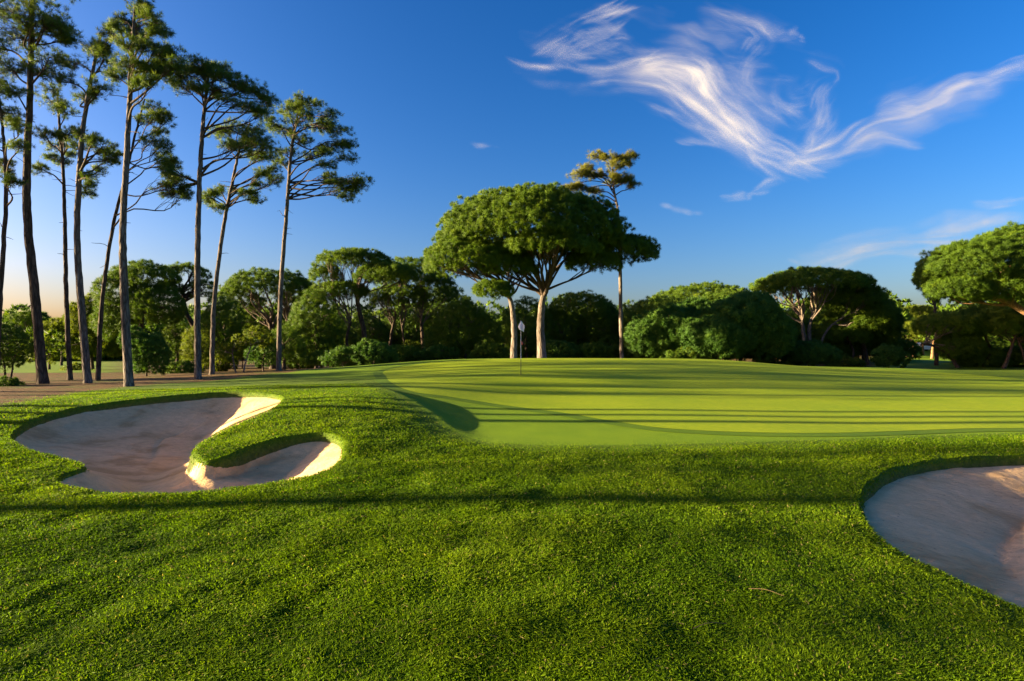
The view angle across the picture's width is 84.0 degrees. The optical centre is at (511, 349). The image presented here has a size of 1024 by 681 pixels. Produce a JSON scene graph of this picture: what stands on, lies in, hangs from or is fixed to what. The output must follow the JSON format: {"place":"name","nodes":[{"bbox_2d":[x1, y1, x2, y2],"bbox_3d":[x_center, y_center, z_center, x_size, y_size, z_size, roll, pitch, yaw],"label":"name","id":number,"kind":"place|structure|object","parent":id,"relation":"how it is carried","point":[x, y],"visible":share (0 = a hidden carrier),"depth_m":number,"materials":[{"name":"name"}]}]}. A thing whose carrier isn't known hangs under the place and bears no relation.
{"place":"outdoors","nodes":[
{"label":"outdoors","id":0,"kind":"place"},
{"bbox_2d":[0,344,1023,680],"bbox_3d":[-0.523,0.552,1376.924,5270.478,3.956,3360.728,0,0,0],"label":"ground","id":1,"kind":"structure","parent":0,"point":[506,426],"depth_m":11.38,"materials":[{"name":"green plant"}]},
{"bbox_2d":[0,375,26,385],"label":"shrub","id":2,"kind":"object","parent":1,"relation":"on","point":[12,381],"visible":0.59,"depth_m":22.49,"materials":[{"name":"green plant"}]},
{"bbox_2d":[0,319,33,377],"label":"tree","id":3,"kind":"object","parent":1,"relation":"on","point":[9,334],"visible":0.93,"depth_m":26.00,"materials":[{"name":"green plant"}]},
{"bbox_2d":[0,68,36,364],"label":"pine tree","id":4,"kind":"object","parent":1,"relation":"on","point":[9,180],"visible":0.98,"depth_m":23.93,"materials":[{"name":"green plant"}]},
{"bbox_2d":[4,308,51,361],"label":"pine tree","id":5,"kind":"object","parent":1,"relation":"on","point":[23,319],"visible":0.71,"depth_m":77.05,"materials":[{"name":"green plant"}]},
{"bbox_2d":[0,0,81,383],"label":"pine tree","id":6,"kind":"object","parent":1,"relation":"on","point":[54,26],"visible":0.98,"depth_m":23.87,"materials":[{"name":"green plant"}]},
{"bbox_2d":[4,332,77,369],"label":"pine tree","id":7,"kind":"object","parent":1,"relation":"on","point":[49,362],"visible":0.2,"depth_m":52.18,"materials":[{"name":"green plant"}]},
{"bbox_2d":[22,336,64,364],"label":"pine tree","id":8,"kind":"object","parent":1,"relation":"on","point":[48,359],"visible":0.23,"depth_m":44.06,"materials":[{"name":"green plant"}]},
{"bbox_2d":[2,327,92,356],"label":"pine tree","id":9,"kind":"object","parent":1,"relation":"on","point":[50,332],"visible":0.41,"depth_m":38.07,"materials":[{"name":"green plant"}]},
{"bbox_2d":[32,317,74,365],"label":"pine tree","id":10,"kind":"object","parent":1,"relation":"on","point":[57,324],"visible":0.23,"depth_m":60.88,"materials":[{"name":"green plant"}]},
{"bbox_2d":[31,82,88,379],"bbox_3d":[-21.280,-5.486,26.544,4.778,14.191,2.124,0,0,42],"label":"pine tree","id":11,"kind":"object","parent":1,"relation":"on","point":[61,106],"visible":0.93,"depth_m":26.90,"materials":[{"name":"green plant"}]},
{"bbox_2d":[59,361,92,369],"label":"shrub","id":12,"kind":"object","parent":1,"relation":"on","point":[74,365],"visible":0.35,"depth_m":49.82,"materials":[{"name":"green plant"}]},
{"bbox_2d":[45,29,123,382],"bbox_3d":[-17.619,-5.798,24.288,4.332,14.760,2.716,0,0,26],"label":"pine tree","id":13,"kind":"object","parent":1,"relation":"on","point":[88,97],"visible":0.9,"depth_m":23.91,"materials":[{"name":"green plant"}]},
{"bbox_2d":[59,293,121,368],"bbox_3d":[-39.554,-1.767,54.014,6.715,7.523,3.992,0,0,0],"label":"shrub","id":14,"kind":"object","parent":1,"relation":"on","point":[112,347],"visible":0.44,"depth_m":53.03,"materials":[{"name":"green plant"}]},
{"bbox_2d":[87,259,188,370],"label":"tree","id":15,"kind":"object","parent":1,"relation":"on","point":[143,298],"visible":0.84,"depth_m":44.07,"materials":[{"name":"green plant"}]},
{"bbox_2d":[94,0,191,386],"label":"pine tree","id":16,"kind":"object","parent":1,"relation":"on","point":[164,63],"visible":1,"depth_m":21.84,"materials":[{"name":"green plant"}]},
{"bbox_2d":[116,324,172,375],"bbox_3d":[-19.402,0.081,30.020,2.758,2.901,2.164,0,0,0],"label":"shrub","id":17,"kind":"object","parent":1,"relation":"on","point":[144,357],"visible":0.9,"depth_m":29.66,"materials":[{"name":"green plant"}]},
{"bbox_2d":[95,99,195,380],"bbox_3d":[-16.535,-4.945,25.895,5.020,13.037,2.331,0,0,19],"label":"pine tree","id":18,"kind":"object","parent":1,"relation":"on","point":[159,114],"visible":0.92,"depth_m":25.68,"materials":[{"name":"green plant"}]},
{"bbox_2d":[147,316,190,363],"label":"pine tree","id":19,"kind":"object","parent":1,"relation":"on","point":[186,323],"visible":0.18,"depth_m":54.92,"materials":[{"name":"green plant"}]},
{"bbox_2d":[161,321,191,362],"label":"shrub","id":20,"kind":"object","parent":1,"relation":"on","point":[176,338],"visible":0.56,"depth_m":46.75,"materials":[{"name":"green plant"}]},
{"bbox_2d":[14,397,341,493],"bbox_3d":[-6.908,1.814,11.268,5.302,0.983,10.927,0,0,-30],"label":"sand bunker","id":21,"kind":"object","parent":1,"relation":"in","point":[146,448],"visible":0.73,"depth_m":11.88},
{"bbox_2d":[155,261,213,370],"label":"umbrella pine","id":22,"kind":"object","parent":1,"relation":"on","point":[177,266],"visible":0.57,"depth_m":46.82,"materials":[{"name":"green plant"}]},
{"bbox_2d":[165,359,204,372],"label":"shrub","id":23,"kind":"object","parent":1,"relation":"on","point":[177,367],"visible":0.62,"depth_m":39.60,"materials":[{"name":"green plant"}]},
{"bbox_2d":[177,325,217,364],"bbox_3d":[-22.688,-0.041,41.004,2.581,3.638,2.398,0,0,0],"label":"shrub","id":24,"kind":"object","parent":1,"relation":"on","point":[205,354],"visible":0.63,"depth_m":40.71,"materials":[{"name":"green plant"}]},
{"bbox_2d":[153,52,282,379],"bbox_3d":[-13.470,-6.059,25.373,6.094,15.121,3.737,0,0,0],"label":"pine tree","id":25,"kind":"object","parent":1,"relation":"on","point":[207,70],"visible":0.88,"depth_m":25.37,"materials":[{"name":"green plant"}]},
{"bbox_2d":[201,353,239,371],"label":"shrub","id":26,"kind":"object","parent":1,"relation":"on","point":[225,365],"visible":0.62,"depth_m":43.77,"materials":[{"name":"green plant"}]},
{"bbox_2d":[200,291,246,356],"bbox_3d":[-22.847,-1.439,45.024,3.780,6.583,3.368,0,0,0],"label":"shrub","id":27,"kind":"object","parent":1,"relation":"on","point":[222,335],"visible":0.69,"depth_m":44.66,"materials":[{"name":"green plant"}]},
{"bbox_2d":[193,309,263,338],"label":"pine tree","id":28,"kind":"object","parent":1,"relation":"on","point":[249,315],"visible":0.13,"depth_m":49.63,"materials":[{"name":"green plant"}]},
{"bbox_2d":[202,116,284,374],"bbox_3d":[-13.898,-5.210,29.030,4.886,13.306,3.541,0,0,0],"label":"pine tree","id":29,"kind":"object","parent":1,"relation":"on","point":[252,196],"visible":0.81,"depth_m":28.91,"materials":[{"name":"green plant"}]},
{"bbox_2d":[230,349,256,367],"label":"tree","id":30,"kind":"object","parent":1,"relation":"on","point":[240,355],"visible":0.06,"depth_m":54.86,"materials":[{"name":"green plant"}]},
{"bbox_2d":[215,325,275,372],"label":"tree","id":31,"kind":"object","parent":1,"relation":"on","point":[244,343],"visible":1,"depth_m":30.59,"materials":[{"name":"green plant"}]},
{"bbox_2d":[243,332,283,370],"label":"shrub","id":32,"kind":"object","parent":1,"relation":"on","point":[257,354],"visible":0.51,"depth_m":32.65,"materials":[{"name":"green plant"}]},
{"bbox_2d":[211,266,324,368],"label":"umbrella pine","id":33,"kind":"object","parent":1,"relation":"on","point":[233,287],"visible":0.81,"depth_m":50.73,"materials":[{"name":"green plant"}]},
{"bbox_2d":[207,308,344,367],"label":"tree","id":34,"kind":"object","parent":1,"relation":"on","point":[252,320],"visible":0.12,"depth_m":54.15,"materials":[{"name":"green plant"}]},
{"bbox_2d":[260,323,307,369],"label":"pine tree","id":35,"kind":"object","parent":1,"relation":"on","point":[300,348],"visible":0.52,"depth_m":39.87,"materials":[{"name":"green plant"}]},
{"bbox_2d":[281,352,322,369],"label":"shrub","id":36,"kind":"object","parent":1,"relation":"on","point":[294,365],"visible":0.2,"depth_m":43.53,"materials":[{"name":"green plant"}]},
{"bbox_2d":[285,288,345,367],"bbox_3d":[-14.838,-1.455,43.123,4.519,6.358,4.041,0,0,0],"label":"shrub","id":37,"kind":"object","parent":1,"relation":"on","point":[325,343],"visible":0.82,"depth_m":42.44,"materials":[{"name":"green plant"}]},
{"bbox_2d":[263,89,372,370],"bbox_3d":[-10.129,-6.225,29.805,6.102,14.998,3.813,0,0,0],"label":"pine tree","id":38,"kind":"object","parent":1,"relation":"on","point":[354,186],"visible":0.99,"depth_m":29.91,"materials":[{"name":"green plant"}]},
{"bbox_2d":[298,349,343,367],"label":"shrub","id":39,"kind":"object","parent":1,"relation":"on","point":[311,358],"visible":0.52,"depth_m":39.58,"materials":[{"name":"green plant"}]},
{"bbox_2d":[318,345,370,366],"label":"shrub","id":40,"kind":"object","parent":1,"relation":"on","point":[331,356],"visible":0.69,"depth_m":38.39,"materials":[{"name":"green plant"}]},
{"bbox_2d":[307,246,423,347],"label":"umbrella pine","id":41,"kind":"object","parent":1,"relation":"on","point":[367,272],"visible":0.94,"depth_m":44.02,"materials":[{"name":"green plant"}]},
{"bbox_2d":[339,313,393,354],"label":"pine tree","id":42,"kind":"object","parent":1,"relation":"on","point":[354,340],"visible":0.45,"depth_m":53.27,"materials":[{"name":"green plant"}]},
{"bbox_2d":[346,337,399,365],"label":"shrub","id":43,"kind":"object","parent":1,"relation":"on","point":[384,352],"visible":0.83,"depth_m":38.28,"materials":[{"name":"green plant"}]},
{"bbox_2d":[350,310,398,332],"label":"pine tree","id":44,"kind":"object","parent":1,"relation":"on","point":[377,313],"visible":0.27,"depth_m":61.11,"materials":[{"name":"green plant"}]},
{"bbox_2d":[352,298,406,333],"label":"pine tree","id":45,"kind":"object","parent":1,"relation":"on","point":[368,307],"visible":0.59,"depth_m":54.50,"materials":[{"name":"green plant"}]},
{"bbox_2d":[374,303,432,346],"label":"pine tree","id":46,"kind":"object","parent":1,"relation":"on","point":[397,336],"visible":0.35,"depth_m":55.69,"materials":[{"name":"green plant"}]},
{"bbox_2d":[392,343,420,362],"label":"shrub","id":47,"kind":"object","parent":1,"relation":"on","point":[405,353],"visible":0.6,"depth_m":43.48,"materials":[{"name":"green plant"}]},
{"bbox_2d":[368,256,458,349],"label":"umbrella pine","id":48,"kind":"object","parent":1,"relation":"on","point":[422,288],"visible":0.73,"depth_m":49.20,"materials":[{"name":"green plant"}]},
{"bbox_2d":[380,301,447,338],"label":"pine tree","id":49,"kind":"object","parent":1,"relation":"on","point":[414,312],"visible":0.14,"depth_m":57.91,"materials":[{"name":"green plant"}]},
{"bbox_2d":[404,339,425,360],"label":"shrub","id":50,"kind":"object","parent":1,"relation":"on","point":[416,344],"visible":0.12,"depth_m":49.56,"materials":[{"name":"green plant"}]},
{"bbox_2d":[413,344,460,360],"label":"shrub","id":51,"kind":"object","parent":1,"relation":"on","point":[429,353],"visible":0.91,"depth_m":43.17,"materials":[{"name":"green plant"}]},
{"bbox_2d":[419,286,472,334],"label":"pine tree","id":52,"kind":"object","parent":1,"relation":"on","point":[439,302],"visible":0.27,"depth_m":57.00,"materials":[{"name":"green plant"}]},
{"bbox_2d":[440,337,471,358],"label":"shrub","id":53,"kind":"object","parent":1,"relation":"on","point":[463,355],"visible":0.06,"depth_m":51.07,"materials":[{"name":"green plant"}]},
{"bbox_2d":[421,298,503,358],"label":"pine tree","id":54,"kind":"object","parent":1,"relation":"on","point":[481,326],"visible":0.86,"depth_m":45.10,"materials":[{"name":"green plant"}]},
{"bbox_2d":[421,236,541,357],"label":"umbrella pine","id":55,"kind":"object","parent":1,"relation":"on","point":[460,253],"visible":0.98,"depth_m":37.90,"materials":[{"name":"green plant"}]},
{"bbox_2d":[464,342,509,358],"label":"shrub","id":56,"kind":"object","parent":1,"relation":"on","point":[501,351],"visible":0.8,"depth_m":43.55,"materials":[{"name":"green plant"}]},
{"bbox_2d":[1,289,1023,360],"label":"wood","id":57,"kind":"object","parent":1,"relation":"on","point":[153,327],"visible":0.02,"depth_m":92.79,"materials":[{"name":"green plant"}]},
{"bbox_2d":[483,295,558,357],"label":"pine tree","id":58,"kind":"object","parent":1,"relation":"on","point":[505,322],"visible":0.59,"depth_m":49.06,"materials":[{"name":"green plant"}]},
{"bbox_2d":[517,335,536,357],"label":"shrub","id":59,"kind":"object","parent":1,"relation":"on","point":[529,354],"visible":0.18,"depth_m":54.53,"materials":[{"name":"green plant"}]},
{"bbox_2d":[431,180,661,357],"bbox_3d":[2.154,-5.321,41.586,15.406,12.720,12.671,0,0,-35],"label":"umbrella pine","id":60,"kind":"object","parent":1,"relation":"on","point":[579,229],"visible":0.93,"depth_m":37.76,"materials":[{"name":"green plant"}]},
{"bbox_2d":[545,339,582,357],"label":"shrub","id":61,"kind":"object","parent":1,"relation":"on","point":[552,348],"visible":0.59,"depth_m":44.34,"materials":[{"name":"green plant"}]},
{"bbox_2d":[533,289,625,353],"bbox_3d":[6.165,-1.939,51.981,8.270,7.241,5.922,0,0,-20],"label":"bush","id":62,"kind":"object","parent":1,"relation":"on","point":[579,323],"visible":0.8,"depth_m":50.74,"materials":[{"name":"green plant"}]},
{"bbox_2d":[569,342,619,357],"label":"shrub","id":63,"kind":"object","parent":1,"relation":"on","point":[599,350],"visible":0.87,"depth_m":44.51,"materials":[{"name":"green plant"}]},
{"bbox_2d":[563,148,642,357],"bbox_3d":[6.820,-7.169,43.289,6.709,16.823,3.890,0,0,0],"label":"pine tree","id":64,"kind":"object","parent":1,"relation":"on","point":[614,179],"visible":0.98,"depth_m":43.34,"materials":[{"name":"green plant"}]},
{"bbox_2d":[593,298,647,357],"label":"pine tree","id":65,"kind":"object","parent":1,"relation":"on","point":[626,304],"visible":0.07,"depth_m":53.30,"materials":[{"name":"green plant"}]},
{"bbox_2d":[615,340,663,357],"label":"shrub","id":66,"kind":"object","parent":1,"relation":"on","point":[628,355],"visible":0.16,"depth_m":45.33,"materials":[{"name":"green plant"}]},
{"bbox_2d":[623,293,679,339],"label":"pine tree","id":67,"kind":"object","parent":1,"relation":"on","point":[642,302],"visible":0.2,"depth_m":49.47,"materials":[{"name":"green plant"}]},
{"bbox_2d":[624,296,710,357],"bbox_3d":[12.197,-1.478,43.229,7.787,5.388,5.556,0,0,0],"label":"broad bush","id":68,"kind":"object","parent":1,"relation":"on","point":[654,330],"visible":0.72,"depth_m":41.88,"materials":[{"name":"green plant"}]},
{"bbox_2d":[659,345,720,359],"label":"shrub","id":69,"kind":"object","parent":1,"relation":"on","point":[677,354],"visible":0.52,"depth_m":40.42,"materials":[{"name":"green plant"}]},
{"bbox_2d":[644,280,747,307],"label":"umbrella pine","id":70,"kind":"object","parent":1,"relation":"on","point":[681,293],"visible":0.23,"depth_m":53.83,"materials":[{"name":"green plant"}]},
{"bbox_2d":[373,358,1023,436],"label":"green collar","id":71,"kind":"object","parent":1,"relation":"on","point":[381,378],"visible":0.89,"depth_m":11.93,"materials":[{"name":"green plant"}]},
{"bbox_2d":[383,358,1023,432],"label":"putting green","id":72,"kind":"object","parent":1,"relation":"on","point":[713,395],"visible":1,"depth_m":18.76,"materials":[{"name":"green plant"}]},
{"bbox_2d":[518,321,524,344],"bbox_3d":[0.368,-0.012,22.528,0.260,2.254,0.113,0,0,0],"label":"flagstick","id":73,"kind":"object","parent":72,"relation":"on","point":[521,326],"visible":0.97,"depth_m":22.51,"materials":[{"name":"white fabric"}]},
{"bbox_2d":[693,285,757,359],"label":"pine tree","id":74,"kind":"object","parent":1,"relation":"on","point":[710,295],"visible":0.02,"depth_m":49.59,"materials":[{"name":"green plant"}]},
{"bbox_2d":[675,289,799,361],"bbox_3d":[16.134,-1.669,41.793,9.162,5.950,6.434,0,0,-14],"label":"broad bush","id":75,"kind":"object","parent":1,"relation":"on","point":[726,328],"visible":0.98,"depth_m":39.85,"materials":[{"name":"green plant"}]},
{"bbox_2d":[751,348,806,365],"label":"shrub","id":76,"kind":"object","parent":1,"relation":"on","point":[783,361],"visible":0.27,"depth_m":42.98,"materials":[{"name":"green plant"}]},
{"bbox_2d":[785,339,842,365],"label":"broad bush","id":77,"kind":"object","parent":1,"relation":"on","point":[815,352],"visible":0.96,"depth_m":41.72,"materials":[{"name":"green plant"}]},
{"bbox_2d":[785,299,847,360],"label":"pine tree","id":78,"kind":"object","parent":1,"relation":"on","point":[816,330],"visible":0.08,"depth_m":55.43,"materials":[{"name":"green plant"}]},
{"bbox_2d":[748,265,904,365],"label":"umbrella pine","id":79,"kind":"object","parent":1,"relation":"on","point":[791,281],"visible":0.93,"depth_m":47.00,"materials":[{"name":"green plant"}]},
{"bbox_2d":[818,339,861,359],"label":"shrub","id":80,"kind":"object","parent":1,"relation":"on","point":[843,347],"visible":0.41,"depth_m":49.82,"materials":[{"name":"green plant"}]},
{"bbox_2d":[826,353,869,366],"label":"shrub","id":81,"kind":"object","parent":1,"relation":"on","point":[852,362],"visible":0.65,"depth_m":45.51,"materials":[{"name":"green plant"}]},
{"bbox_2d":[844,340,874,361],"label":"shrub","id":82,"kind":"object","parent":1,"relation":"on","point":[869,347],"visible":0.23,"depth_m":51.69,"materials":[{"name":"green plant"}]},
{"bbox_2d":[820,286,903,359],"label":"pine tree","id":83,"kind":"object","parent":1,"relation":"on","point":[892,301],"visible":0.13,"depth_m":49.59,"materials":[{"name":"green plant"}]},
{"bbox_2d":[817,300,907,364],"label":"pine tree","id":84,"kind":"object","parent":1,"relation":"on","point":[865,335],"visible":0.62,"depth_m":48.05,"materials":[{"name":"green plant"}]},
{"bbox_2d":[868,340,889,355],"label":"shrub","id":85,"kind":"object","parent":1,"relation":"on","point":[879,345],"visible":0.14,"depth_m":52.15,"materials":[{"name":"green plant"}]},
{"bbox_2d":[870,343,912,367],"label":"shrub","id":86,"kind":"object","parent":1,"relation":"on","point":[892,355],"visible":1,"depth_m":43.11,"materials":[{"name":"green plant"}]},
{"bbox_2d":[895,337,923,359],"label":"shrub","id":87,"kind":"object","parent":1,"relation":"on","point":[914,350],"visible":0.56,"depth_m":53.83,"materials":[{"name":"green plant"}]},
{"bbox_2d":[903,321,933,343],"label":"umbrella pine","id":88,"kind":"object","parent":1,"relation":"on","point":[907,324],"visible":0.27,"depth_m":79.00,"materials":[{"name":"green plant"}]},
{"bbox_2d":[908,329,933,358],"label":"pine tree","id":89,"kind":"object","parent":1,"relation":"on","point":[932,348],"visible":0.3,"depth_m":77.87,"materials":[{"name":"green plant"}]},
{"bbox_2d":[903,304,939,342],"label":"umbrella pine","id":90,"kind":"object","parent":1,"relation":"on","point":[916,310],"visible":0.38,"depth_m":96.36,"materials":[{"name":"green plant"}]},
{"bbox_2d":[911,271,947,365],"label":"pine tree","id":91,"kind":"object","parent":1,"relation":"on","point":[936,355],"visible":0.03,"depth_m":45.94,"materials":[{"name":"green plant"}]},
{"bbox_2d":[863,465,1023,609],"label":"sand bunker","id":92,"kind":"object","parent":1,"relation":"in","point":[964,525],"visible":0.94,"depth_m":6.47},
{"bbox_2d":[910,304,1020,367],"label":"pine tree","id":93,"kind":"object","parent":1,"relation":"on","point":[937,325],"visible":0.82,"depth_m":42.15,"materials":[{"name":"green plant"}]},
{"bbox_2d":[911,220,1023,314],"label":"umbrella pine","id":94,"kind":"object","parent":1,"relation":"on","point":[982,268],"visible":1,"depth_m":34.53,"materials":[{"name":"green plant"}]},
{"bbox_2d":[933,325,1018,360],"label":"pine tree","id":95,"kind":"object","parent":1,"relation":"on","point":[998,341],"visible":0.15,"depth_m":47.35,"materials":[{"name":"green plant"}]},
{"bbox_2d":[950,346,1023,367],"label":"shrub","id":96,"kind":"object","parent":1,"relation":"on","point":[997,356],"visible":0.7,"depth_m":42.52,"materials":[{"name":"green plant"}]},
{"bbox_2d":[969,301,1023,367],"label":"pine tree","id":97,"kind":"object","parent":1,"relation":"on","point":[1016,333],"visible":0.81,"depth_m":40.46,"materials":[{"name":"green plant"}]},
{"bbox_2d":[0,0,1023,323],"label":"sky","id":98,"kind":"structure","parent":0,"point":[442,101],"materials":[{"name":"blue"}]},
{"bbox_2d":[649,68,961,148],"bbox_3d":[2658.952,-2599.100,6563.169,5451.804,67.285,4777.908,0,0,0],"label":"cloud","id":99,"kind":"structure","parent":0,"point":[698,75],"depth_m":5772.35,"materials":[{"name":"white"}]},
{"bbox_2d":[916,343,931,350],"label":"parked car","id":100,"kind":"object","parent":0,"point":[926,347],"visible":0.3,"depth_m":95.21,"materials":[{"name":"white paint"}]}
]}

